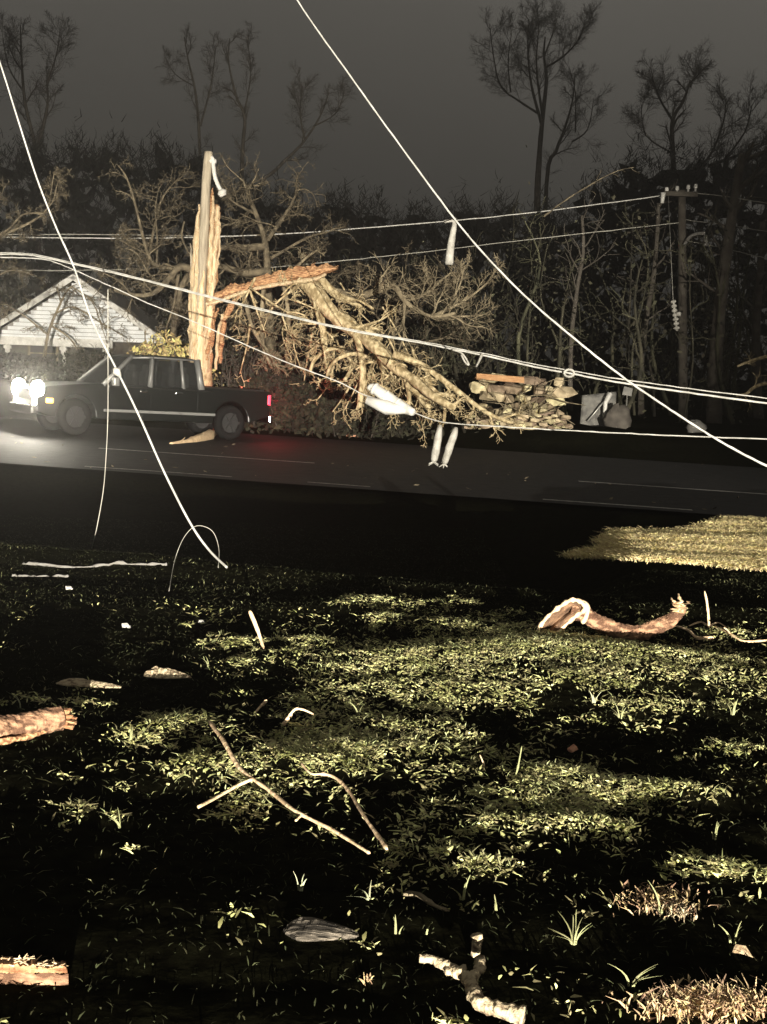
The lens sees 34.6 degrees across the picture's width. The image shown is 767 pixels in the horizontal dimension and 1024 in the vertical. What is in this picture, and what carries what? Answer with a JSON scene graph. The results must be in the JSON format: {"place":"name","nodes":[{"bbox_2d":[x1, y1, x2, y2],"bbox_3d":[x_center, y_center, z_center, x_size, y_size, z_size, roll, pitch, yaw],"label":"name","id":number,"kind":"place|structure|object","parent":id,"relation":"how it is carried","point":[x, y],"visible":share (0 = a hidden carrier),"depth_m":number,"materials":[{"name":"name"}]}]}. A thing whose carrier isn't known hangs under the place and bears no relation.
{"place":"outdoors","nodes":[
{"label":"outdoors","id":0,"kind":"place"},
{"bbox_2d":[0,268,157,270],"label":"overhead wire","id":1,"kind":"object","parent":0,"point":[67,270],"visible":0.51,"depth_m":33.49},
{"bbox_2d":[8,234,237,235],"bbox_3d":[-8.155,-7.510,33.378,9.517,0.322,0.018,2,7,0],"label":"overhead wire","id":2,"kind":"object","parent":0,"point":[101,234],"visible":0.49,"depth_m":33.37,"materials":[{"name":"metal"}]},
{"bbox_2d":[359,973,372,985],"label":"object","id":3,"kind":"structure","parent":0,"point":[363,981],"depth_m":3.20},
{"bbox_2d":[0,344,766,1023],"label":"ground","id":4,"kind":"structure","parent":0,"point":[526,542],"depth_m":5.08,"materials":[{"name":"plant"}]},
{"bbox_2d":[0,954,68,985],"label":"split timber","id":5,"kind":"object","parent":4,"relation":"on","point":[21,971],"visible":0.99,"depth_m":3.13,"materials":[{"name":"brown wood"}]},
{"bbox_2d":[0,167,73,290],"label":"bare tree","id":6,"kind":"object","parent":4,"relation":"on","point":[5,232],"visible":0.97,"depth_m":29.38,"materials":[{"name":"brown plant"}]},
{"bbox_2d":[0,706,76,744],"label":"broken log","id":7,"kind":"object","parent":4,"relation":"on","point":[25,726],"visible":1,"depth_m":5.12,"materials":[{"name":"brown wood"}]},
{"bbox_2d":[0,9,78,294],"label":"bare tree","id":8,"kind":"object","parent":4,"relation":"on","point":[49,73],"visible":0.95,"depth_m":69.55,"materials":[{"name":"brown plant"}]},
{"bbox_2d":[12,574,68,576],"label":"stick","id":9,"kind":"object","parent":4,"relation":"on","point":[56,575],"visible":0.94,"depth_m":8.92,"materials":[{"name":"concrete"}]},
{"bbox_2d":[0,342,83,382],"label":"shrub","id":10,"kind":"object","parent":4,"relation":"on","point":[12,362],"visible":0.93,"depth_m":36.34,"materials":[{"name":"grey plant"}]},
{"bbox_2d":[0,278,130,378],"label":"bare tree","id":11,"kind":"object","parent":4,"relation":"on","point":[54,315],"visible":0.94,"depth_m":37.01,"materials":[{"name":"brown plant"}]},
{"bbox_2d":[3,344,142,381],"bbox_3d":[-8.559,-4.322,36.569,7.046,1.332,1.868,2,7,0],"label":"shrub","id":12,"kind":"object","parent":4,"relation":"on","point":[90,359],"visible":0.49,"depth_m":36.37,"materials":[{"name":"green plant"}]},
{"bbox_2d":[56,678,120,687],"bbox_3d":[-1.440,0.835,6.025,0.321,0.037,0.128,2,7,0],"label":"bark piece","id":13,"kind":"object","parent":4,"relation":"on","point":[79,682],"visible":1,"depth_m":5.99,"materials":[{"name":"wood"}]},
{"bbox_2d":[0,273,187,378],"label":"house","id":14,"kind":"structure","parent":4,"relation":"on","point":[13,337],"depth_m":39.55,"materials":[{"name":"wood"}]},
{"bbox_2d":[28,345,58,367],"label":"window","id":15,"kind":"structure","parent":14,"relation":"in","point":[33,351],"depth_m":41.57,"materials":[{"name":"grey glass"}]},
{"bbox_2d":[82,347,112,368],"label":"window","id":16,"kind":"structure","parent":14,"relation":"in","point":[84,348],"depth_m":41.69,"materials":[{"name":"grey glass"}]},
{"bbox_2d":[22,561,166,567],"bbox_3d":[-2.192,0.403,9.296,1.100,0.071,0.149,2,7,0],"label":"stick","id":17,"kind":"object","parent":4,"relation":"on","point":[93,565],"visible":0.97,"depth_m":9.31,"materials":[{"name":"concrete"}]},
{"bbox_2d":[92,289,108,546],"bbox_3d":[-2.638,-0.739,11.457,0.104,2.543,2.356,0,7,-14],"label":"loose wire","id":18,"kind":"object","parent":4,"relation":"on","point":[107,421],"visible":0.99,"depth_m":10.51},
{"bbox_2d":[0,62,227,567],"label":"power cable","id":19,"kind":"object","parent":4,"relation":"attached to","point":[116,371],"visible":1,"depth_m":9.65,"materials":[{"name":"rubber"}]},
{"bbox_2d":[0,232,229,364],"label":"undergrowth","id":20,"kind":"object","parent":4,"relation":"on","point":[182,322],"visible":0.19,"depth_m":44.71,"materials":[{"name":"brown plant"}]},
{"bbox_2d":[89,155,201,356],"bbox_3d":[-5.607,-5.676,30.354,2.623,6.073,3.917,2,7,0],"label":"bare tree","id":21,"kind":"object","parent":4,"relation":"on","point":[174,270],"visible":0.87,"depth_m":29.40,"materials":[{"name":"brown plant"}]},
{"bbox_2d":[143,666,190,678],"bbox_3d":[-1.093,0.813,6.235,0.245,0.057,0.132,2,7,0],"label":"bark piece","id":22,"kind":"object","parent":4,"relation":"on","point":[156,672],"visible":1,"depth_m":6.20,"materials":[{"name":"wood"}]},
{"bbox_2d":[126,325,223,386],"bbox_3d":[-5.408,-3.333,29.386,3.710,2.218,1.999,2,7,0],"label":"shrub","id":23,"kind":"object","parent":4,"relation":"on","point":[177,340],"visible":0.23,"depth_m":29.19,"materials":[{"name":"yellow plant"}]},
{"bbox_2d":[169,525,218,589],"bbox_3d":[-1.383,0.318,9.008,0.345,0.312,1.203,1,7,-6],"label":"loose wire","id":24,"kind":"object","parent":4,"relation":"on","point":[180,544],"visible":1,"depth_m":9.49,"materials":[{"name":"metal"}]},
{"bbox_2d":[156,20,232,205],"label":"bare tree","id":25,"kind":"object","parent":4,"relation":"on","point":[199,123],"visible":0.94,"depth_m":83.23,"materials":[{"name":"brown plant"}]},
{"bbox_2d":[196,151,226,374],"bbox_3d":[-3.911,-4.737,27.178,0.818,6.266,0.378,6,8,30],"label":"snapped pole","id":26,"kind":"object","parent":4,"relation":"on","point":[209,163],"visible":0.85,"depth_m":26.83,"materials":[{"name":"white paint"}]},
{"bbox_2d":[217,20,260,354],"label":"bare tree","id":27,"kind":"object","parent":4,"relation":"on","point":[244,133],"visible":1,"depth_m":79.19,"materials":[{"name":"brown plant"}]},
{"bbox_2d":[0,514,505,586],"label":"turf","id":28,"kind":"structure","parent":4,"relation":"on","point":[259,547],"depth_m":13.37,"materials":[{"name":"plant"}]},
{"bbox_2d":[212,328,300,426],"bbox_3d":[-3.402,-3.173,28.964,2.965,2.277,2.025,3,7,12],"label":"shrub","id":29,"kind":"object","parent":4,"relation":"on","point":[225,377],"visible":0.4,"depth_m":28.85,"materials":[{"name":"brown plant"}]},
{"bbox_2d":[249,610,264,648],"bbox_3d":[-0.694,0.654,6.875,0.131,0.200,0.054,8,9,39],"label":"stick","id":30,"kind":"object","parent":4,"relation":"on","point":[253,619],"visible":1,"depth_m":6.88,"materials":[{"name":"brown wood"}]},
{"bbox_2d":[224,358,335,427],"bbox_3d":[-2.635,-2.770,28.908,4.949,1.616,2.118,2,7,0],"label":"shrub","id":31,"kind":"object","parent":4,"relation":"on","point":[269,377],"visible":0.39,"depth_m":28.54,"materials":[{"name":"brown plant"}]},
{"bbox_2d":[197,721,369,853],"bbox_3d":[-0.544,0.979,4.420,0.364,0.048,1.509,-2,8,-27],"label":"forked stick","id":32,"kind":"object","parent":4,"relation":"on","point":[257,782],"visible":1,"depth_m":4.35,"materials":[{"name":"brown wood"}]},
{"bbox_2d":[211,150,376,371],"bbox_3d":[-2.439,-5.732,30.658,4.607,6.272,2.350,2,7,0],"label":"bare tree","id":33,"kind":"object","parent":4,"relation":"on","point":[249,271],"visible":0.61,"depth_m":30.41,"materials":[{"name":"brown plant"}]},
{"bbox_2d":[282,707,313,725],"bbox_3d":[-0.376,0.901,5.414,0.138,0.086,0.021,2,7,0],"label":"stick","id":34,"kind":"object","parent":4,"relation":"on","point":[287,718],"visible":1,"depth_m":5.41,"materials":[{"name":"brown wood"}]},
{"bbox_2d":[293,871,305,890],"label":"grass tuft","id":35,"kind":"object","parent":4,"relation":"on","point":[301,887],"visible":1,"depth_m":3.71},
{"bbox_2d":[244,61,355,345],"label":"bare tree","id":36,"kind":"object","parent":4,"relation":"on","point":[291,154],"visible":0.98,"depth_m":76.44,"materials":[{"name":"brown plant"}]},
{"bbox_2d":[215,372,410,437],"bbox_3d":[-1.819,-2.489,28.588,4.959,1.468,2.118,2,7,0],"label":"shrub","id":37,"kind":"object","parent":4,"relation":"on","point":[292,394],"visible":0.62,"depth_m":28.21,"materials":[{"name":"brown plant"}]},
{"bbox_2d":[282,917,358,941],"bbox_3d":[-0.175,1.165,3.425,0.197,0.038,0.131,5,8,24],"label":"bark piece","id":38,"kind":"object","parent":4,"relation":"on","point":[308,929],"visible":1,"depth_m":3.42,"materials":[{"name":"wood"}]},
{"bbox_2d":[300,762,387,849],"bbox_3d":[-0.113,1.015,4.313,0.094,0.026,0.902,-1,7,-22],"label":"stick","id":39,"kind":"object","parent":4,"relation":"on","point":[370,825],"visible":1,"depth_m":4.30,"materials":[{"name":"brown wood"}]},
{"bbox_2d":[187,188,526,446],"bbox_3d":[-0.645,-4.205,26.833,7.406,5.522,3.728,2,7,0],"label":"splintered tree","id":40,"kind":"object","parent":4,"relation":"on","point":[314,284],"visible":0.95,"depth_m":26.85,"materials":[{"name":"beige plant"}]},
{"bbox_2d":[350,880,371,900],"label":"grass tuft","id":41,"kind":"object","parent":4,"relation":"on","point":[367,898],"visible":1,"depth_m":3.67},
{"bbox_2d":[265,382,478,439],"bbox_3d":[-0.197,-2.270,28.302,4.891,1.453,2.052,2,7,0],"label":"shrub","id":42,"kind":"object","parent":4,"relation":"on","point":[371,426],"visible":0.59,"depth_m":28.06,"materials":[{"name":"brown plant"}]},
{"bbox_2d":[213,232,542,409],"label":"undergrowth","id":43,"kind":"object","parent":4,"relation":"on","point":[459,373],"visible":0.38,"depth_m":35.48,"materials":[{"name":"brown plant"}]},
{"bbox_2d":[0,110,766,395],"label":"woods","id":44,"kind":"object","parent":4,"relation":"on","point":[393,240],"visible":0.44,"depth_m":65.33,"materials":[{"name":"plant"}]},
{"bbox_2d":[0,595,766,1023],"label":"clover","id":45,"kind":"object","parent":4,"relation":"on","point":[406,821],"visible":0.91,"depth_m":5.03,"materials":[{"name":"green plant"}]},
{"bbox_2d":[10,590,766,884],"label":"clover","id":46,"kind":"object","parent":4,"relation":"on","point":[544,798],"visible":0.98,"depth_m":5.28,"materials":[{"name":"green plant"}]},
{"bbox_2d":[293,241,490,394],"bbox_3d":[0.238,-4.786,31.708,5.234,4.359,2.274,2,7,0],"label":"bare tree","id":47,"kind":"object","parent":4,"relation":"on","point":[399,315],"visible":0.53,"depth_m":31.66,"materials":[{"name":"brown plant"}]},
{"bbox_2d":[403,891,449,911],"bbox_3d":[0.136,1.161,3.667,0.045,0.026,0.186,-5,10,-44],"label":"stick","id":48,"kind":"object","parent":4,"relation":"on","point":[423,898],"visible":1,"depth_m":3.68,"materials":[{"name":"wood"}]},
{"bbox_2d":[449,875,470,900],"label":"grass tuft","id":49,"kind":"object","parent":4,"relation":"on","point":[462,898],"visible":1,"depth_m":3.71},
{"bbox_2d":[419,954,526,1023],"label":"lichen branch","id":50,"kind":"object","parent":4,"relation":"on","point":[514,1013],"visible":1,"depth_m":3.05,"materials":[{"name":"beige wood"}]},
{"bbox_2d":[470,932,482,956],"bbox_3d":[0.254,1.179,3.353,0.036,0.068,0.033,8,9,41],"label":"lichen stub","id":51,"kind":"object","parent":4,"relation":"on","point":[477,938],"visible":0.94,"depth_m":3.34,"materials":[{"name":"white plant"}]},
{"bbox_2d":[515,746,521,774],"bbox_3d":[0.529,0.977,4.823,0.023,0.122,0.010,2,7,0],"label":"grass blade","id":52,"kind":"object","parent":4,"relation":"on","point":[517,769],"visible":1,"depth_m":4.82,"materials":[{"name":"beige plant"}]},
{"bbox_2d":[453,373,585,429],"bbox_3d":[3.267,-2.626,29.903,3.243,1.500,1.790,2,7,0],"label":"log pile","id":53,"kind":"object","parent":4,"relation":"on","point":[540,414],"depth_m":30.07,"materials":[{"name":"wood"}]},
{"bbox_2d":[475,373,523,382],"bbox_3d":[2.837,-3.273,30.114,1.203,0.199,0.255,2,7,0],"label":"plank","id":54,"kind":"object","parent":53,"relation":"on","point":[503,378],"visible":1,"depth_m":29.99,"materials":[{"name":"wood"}]},
{"bbox_2d":[296,0,766,466],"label":"power cable","id":55,"kind":"object","parent":4,"relation":"on","point":[564,330],"visible":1,"depth_m":8.84,"materials":[{"name":"rubber"}]},
{"bbox_2d":[444,218,456,264],"bbox_3d":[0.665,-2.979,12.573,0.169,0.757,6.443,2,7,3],"label":"cable end","id":56,"kind":"object","parent":55,"relation":"hanging from","point":[449,258],"visible":0.98,"depth_m":15.67,"materials":[{"name":"plastic"}]},
{"bbox_2d":[468,0,601,376],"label":"bare tree","id":57,"kind":"object","parent":4,"relation":"on","point":[529,27],"visible":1,"depth_m":74.81,"materials":[{"name":"brown plant"}]},
{"bbox_2d":[551,909,592,944],"bbox_3d":[0.523,1.159,3.437,0.129,0.092,0.079,2,7,0],"label":"grass tuft","id":58,"kind":"object","parent":4,"relation":"on","point":[573,940],"visible":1,"depth_m":3.44,"materials":[{"name":"plant"}]},
{"bbox_2d":[567,744,577,752],"bbox_3d":[0.814,1.020,5.300,0.037,0.035,0.036,-1,7,-22],"label":"wood chip","id":59,"kind":"object","parent":4,"relation":"on","point":[572,748],"visible":1,"depth_m":5.29,"materials":[{"name":"wood"}]},
{"bbox_2d":[540,50,615,362],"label":"bare tree","id":60,"kind":"object","parent":4,"relation":"on","point":[559,142],"visible":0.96,"depth_m":80.84,"materials":[{"name":"brown plant"}]},
{"bbox_2d":[543,194,618,409],"bbox_3d":[5.780,-6.136,36.588,1.249,6.396,2.076,-4,9,-41],"label":"bare tree","id":61,"kind":"object","parent":4,"relation":"on","point":[572,323],"visible":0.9,"depth_m":36.42,"materials":[{"name":"brown plant"}]},
{"bbox_2d":[580,392,616,426],"bbox_3d":[5.414,-2.526,30.979,0.946,1.020,0.673,2,7,0],"label":"metal sheet","id":62,"kind":"object","parent":4,"relation":"on","point":[596,409],"visible":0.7,"depth_m":31.08,"materials":[{"name":"grey"}]},
{"bbox_2d":[438,145,766,423],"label":"undergrowth","id":63,"kind":"object","parent":4,"relation":"on","point":[724,383],"visible":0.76,"depth_m":36.57,"materials":[{"name":"brown plant"}]},
{"bbox_2d":[535,593,689,641],"bbox_3d":[1.363,0.628,7.370,0.932,0.302,0.195,2,7,0],"label":"curled limb","id":64,"kind":"object","parent":4,"relation":"on","point":[562,616],"visible":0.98,"depth_m":7.35,"materials":[{"name":"brown wood"}]},
{"bbox_2d":[602,403,631,428],"bbox_3d":[5.729,-2.263,30.338,0.711,0.846,0.542,2,7,0],"label":"boulder","id":65,"kind":"object","parent":4,"relation":"on","point":[617,415],"visible":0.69,"depth_m":30.15,"materials":[{"name":"stone"}]},
{"bbox_2d":[613,699,626,718],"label":"grass tuft","id":66,"kind":"object","parent":4,"relation":"on","point":[618,715],"visible":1,"depth_m":5.74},
{"bbox_2d":[622,386,632,405],"bbox_3d":[6.291,-2.801,31.890,0.265,0.917,0.080,2,7,0],"label":"sign board","id":67,"kind":"object","parent":4,"relation":"on","point":[627,391],"visible":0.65,"depth_m":31.82,"materials":[{"name":"metal"}]},
{"bbox_2d":[612,964,656,986],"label":"grass tuft","id":68,"kind":"object","parent":4,"relation":"on","point":[635,981],"visible":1,"depth_m":3.21,"materials":[{"name":"plant"}]},
{"bbox_2d":[614,179,688,415],"bbox_3d":[8.021,-6.260,36.576,1.584,7.014,2.114,-1,8,-27],"label":"bare tree","id":69,"kind":"object","parent":4,"relation":"on","point":[655,265],"visible":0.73,"depth_m":36.39,"materials":[{"name":"brown plant"}]},
{"bbox_2d":[648,881,662,913],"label":"grass tuft","id":70,"kind":"object","parent":4,"relation":"on","point":[660,910],"visible":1,"depth_m":3.63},
{"bbox_2d":[558,514,766,571],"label":"straw","id":71,"kind":"object","parent":4,"relation":"on","point":[728,541],"visible":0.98,"depth_m":11.92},
{"bbox_2d":[660,184,707,419],"bbox_3d":[8.546,-5.952,35.302,1.399,6.744,0.897,5,7,24],"label":"utility pole","id":72,"kind":"object","parent":4,"relation":"on","point":[682,195],"visible":0.94,"depth_m":35.35,"materials":[{"name":"brown wood"}]},
{"bbox_2d":[6,195,660,238],"bbox_3d":[-2.178,-8.062,33.223,20.709,2.218,1.166,1,7,-8],"label":"overhead wire","id":73,"kind":"object","parent":72,"relation":"attached to","point":[358,228],"visible":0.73,"depth_m":33.34,"materials":[{"name":"metal"}]},
{"bbox_2d":[271,222,678,267],"bbox_3d":[2.465,-7.346,33.876,12.493,1.995,0.281,0,7,-15],"label":"overhead wire","id":74,"kind":"object","parent":72,"relation":"attached to","point":[478,245],"visible":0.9,"depth_m":34.08,"materials":[{"name":"metal"}]},
{"bbox_2d":[668,196,681,330],"bbox_3d":[7.657,-6.684,32.839,0.308,3.716,2.150,2,7,0],"label":"hanging insulator","id":75,"kind":"object","parent":72,"relation":"hanging from","point":[674,315],"visible":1,"depth_m":32.05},
{"bbox_2d":[698,193,766,203],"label":"overhead wire","id":76,"kind":"object","parent":72,"relation":"attached to","point":[728,196],"visible":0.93,"depth_m":33.54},
{"bbox_2d":[614,38,766,383],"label":"bare tree","id":77,"kind":"object","parent":4,"relation":"on","point":[653,80],"visible":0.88,"depth_m":67.55,"materials":[{"name":"brown plant"}]},
{"bbox_2d":[676,625,713,639],"bbox_3d":[1.891,0.744,7.647,0.110,0.030,0.398,-1,7,-22],"label":"stick","id":78,"kind":"object","parent":4,"relation":"on","point":[697,637],"visible":0.99,"depth_m":7.49,"materials":[{"name":"brown wood"}]},
{"bbox_2d":[685,419,706,432],"bbox_3d":[7.615,-2.048,29.952,0.521,0.429,0.431,2,7,0],"label":"boulder","id":79,"kind":"object","parent":4,"relation":"on","point":[690,428],"visible":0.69,"depth_m":29.81,"materials":[{"name":"stone"}]},
{"bbox_2d":[689,591,725,627],"bbox_3d":[2.101,0.619,7.949,0.243,0.257,0.171,-3,8,-36],"label":"stick","id":80,"kind":"object","parent":4,"relation":"on","point":[708,624],"visible":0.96,"depth_m":7.84,"materials":[{"name":"brown wood"}]},
{"bbox_2d":[711,824,719,839],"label":"grass tuft","id":81,"kind":"object","parent":4,"relation":"on","point":[715,837],"visible":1,"depth_m":4.30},
{"bbox_2d":[680,142,766,423],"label":"bare tree","id":82,"kind":"object","parent":4,"relation":"on","point":[734,207],"visible":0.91,"depth_m":33.80,"materials":[{"name":"brown plant"}]},
{"bbox_2d":[718,921,741,943],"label":"grass tuft","id":83,"kind":"object","parent":4,"relation":"on","point":[730,939],"visible":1,"depth_m":3.47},
{"bbox_2d":[714,626,766,642],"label":"stick","id":84,"kind":"object","parent":4,"relation":"on","point":[727,631],"visible":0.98,"depth_m":7.53,"materials":[{"name":"brown wood"}]},
{"bbox_2d":[732,944,751,956],"bbox_3d":[0.990,1.212,3.395,0.045,0.028,0.047,-4,9,-41],"label":"chip","id":85,"kind":"object","parent":4,"relation":"on","point":[742,949],"visible":1,"depth_m":3.39,"materials":[{"name":"beige plant"}]},
{"bbox_2d":[728,217,766,418],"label":"bare tree","id":86,"kind":"object","parent":4,"relation":"on","point":[755,328],"visible":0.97,"depth_m":37.48,"materials":[{"name":"brown plant"}]},
{"bbox_2d":[736,371,766,411],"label":"broken branch","id":87,"kind":"object","parent":4,"relation":"on","point":[755,386],"visible":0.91,"depth_m":29.80,"materials":[{"name":"beige plant"}]},
{"bbox_2d":[0,253,766,403],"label":"power cable","id":88,"kind":"object","parent":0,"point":[673,390],"visible":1,"depth_m":14.89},
{"bbox_2d":[0,252,766,398],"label":"power cable","id":89,"kind":"object","parent":88,"relation":"attached to","point":[399,337],"visible":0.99,"depth_m":14.93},
{"bbox_2d":[563,368,574,377],"bbox_3d":[2.048,-1.532,13.586,0.133,0.105,0.028,2,7,0],"label":"cable tie","id":90,"kind":"object","parent":89,"relation":"attached to","point":[567,376],"visible":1,"depth_m":13.58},
{"bbox_2d":[452,349,469,365],"bbox_3d":[0.907,-1.820,14.493,0.221,0.193,0.048,4,7,14],"label":"cable tie","id":91,"kind":"object","parent":88,"relation":"hanging from","point":[463,356],"visible":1,"depth_m":14.48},
{"bbox_2d":[0,417,766,517],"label":"road","id":92,"kind":"structure","parent":0,"point":[386,466],"depth_m":20.90,"materials":[{"name":"asphalt"}]},
{"bbox_2d":[9,354,272,439],"bbox_3d":[-4.882,-2.391,25.239,5.085,1.641,2.097,0,7,-31],"label":"pickup truck","id":93,"kind":"object","parent":92,"relation":"on","point":[162,389],"visible":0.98,"depth_m":24.53,"materials":[{"name":"black paint"}]},
{"bbox_2d":[86,466,231,476],"bbox_3d":[-3.280,-0.591,17.900,2.235,0.048,0.092,3,7,8],"label":"edge marking","id":94,"kind":"object","parent":92,"relation":"on","point":[159,471],"visible":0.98,"depth_m":17.90,"materials":[{"name":"paint"}]},
{"bbox_2d":[169,429,215,443],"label":"broken branch","id":95,"kind":"object","parent":92,"relation":"on","point":[209,434],"visible":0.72,"depth_m":24.52,"materials":[{"name":"brown wood"}]},
{"bbox_2d":[102,448,311,462],"bbox_3d":[-3.068,-0.974,21.192,3.860,0.084,0.119,3,7,8],"label":"lane marking","id":96,"kind":"object","parent":92,"relation":"on","point":[208,455],"visible":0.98,"depth_m":21.18,"materials":[{"name":"paint"}]},
{"bbox_2d":[2,418,766,514],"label":"road litter","id":97,"kind":"object","parent":92,"relation":"on","point":[365,477],"visible":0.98,"depth_m":18.77,"materials":[{"name":"grey plant"}]},
{"bbox_2d":[543,499,690,509],"bbox_3d":[3.206,-0.103,16.919,2.039,0.044,0.109,3,7,8],"label":"edge marking","id":98,"kind":"object","parent":92,"relation":"on","point":[616,504],"visible":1,"depth_m":16.92,"materials":[{"name":"paint"}]},
{"bbox_2d":[579,481,762,493],"bbox_3d":[8.609,-0.107,19.530,10.942,0.238,0.138,3,7,8],"label":"lane marking","id":99,"kind":"object","parent":92,"relation":"on","point":[671,487],"visible":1,"depth_m":20.10,"materials":[{"name":"paint"}]},
{"bbox_2d":[0,257,766,439],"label":"power cable","id":100,"kind":"object","parent":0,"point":[378,398],"visible":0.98,"depth_m":15.73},
{"bbox_2d":[365,383,415,415],"bbox_3d":[0.104,-1.456,15.919,0.698,0.404,0.256,4,7,17],"label":"splice case","id":101,"kind":"object","parent":100,"relation":"hanging from","point":[387,403],"visible":1,"depth_m":15.87,"materials":[{"name":"white paint"}]},
{"bbox_2d":[429,425,441,465],"bbox_3d":[0.654,-0.839,15.514,0.155,0.528,0.107,5,7,23],"label":"cable end","id":102,"kind":"object","parent":100,"relation":"hanging from","point":[435,451],"visible":1,"depth_m":15.47,"materials":[{"name":"plastic"}]},
{"bbox_2d":[439,427,457,467],"bbox_3d":[0.817,-0.812,15.512,0.225,0.527,0.106,2,7,0],"label":"cable end","id":103,"kind":"object","parent":100,"relation":"hanging from","point":[449,446],"visible":1,"depth_m":15.47,"materials":[{"name":"plastic"}]},
{"bbox_2d":[0,0,766,381],"label":"sky","id":104,"kind":"structure","parent":0,"point":[409,58],"materials":[{"name":"grey"}]},
{"bbox_2d":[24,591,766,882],"bbox_3d":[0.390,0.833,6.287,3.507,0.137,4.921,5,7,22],"label":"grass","id":105,"kind":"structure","parent":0,"point":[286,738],"depth_m":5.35,"materials":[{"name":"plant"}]},
{"bbox_2d":[544,167,637,216],"bbox_3d":[4.947,-7.592,29.217,2.232,1.241,0.280,2,7,0],"label":"broken branch","id":106,"kind":"object","parent":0,"point":[566,199],"visible":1,"depth_m":29.26,"materials":[{"name":"brown plant"}]},
{"bbox_2d":[610,880,720,921],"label":"dead grass","id":107,"kind":"structure","parent":0,"point":[653,902],"depth_m":3.71,"materials":[{"name":"plant"}]},
{"bbox_2d":[602,971,766,1023],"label":"dead grass","id":108,"kind":"structure","parent":0,"point":[714,1004],"depth_m":3.11,"materials":[{"name":"plant"}]},
{"bbox_2d":[737,351,766,366],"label":"broken branch","id":109,"kind":"object","parent":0,"point":[749,361],"visible":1,"depth_m":30.71,"materials":[{"name":"beige plant"}]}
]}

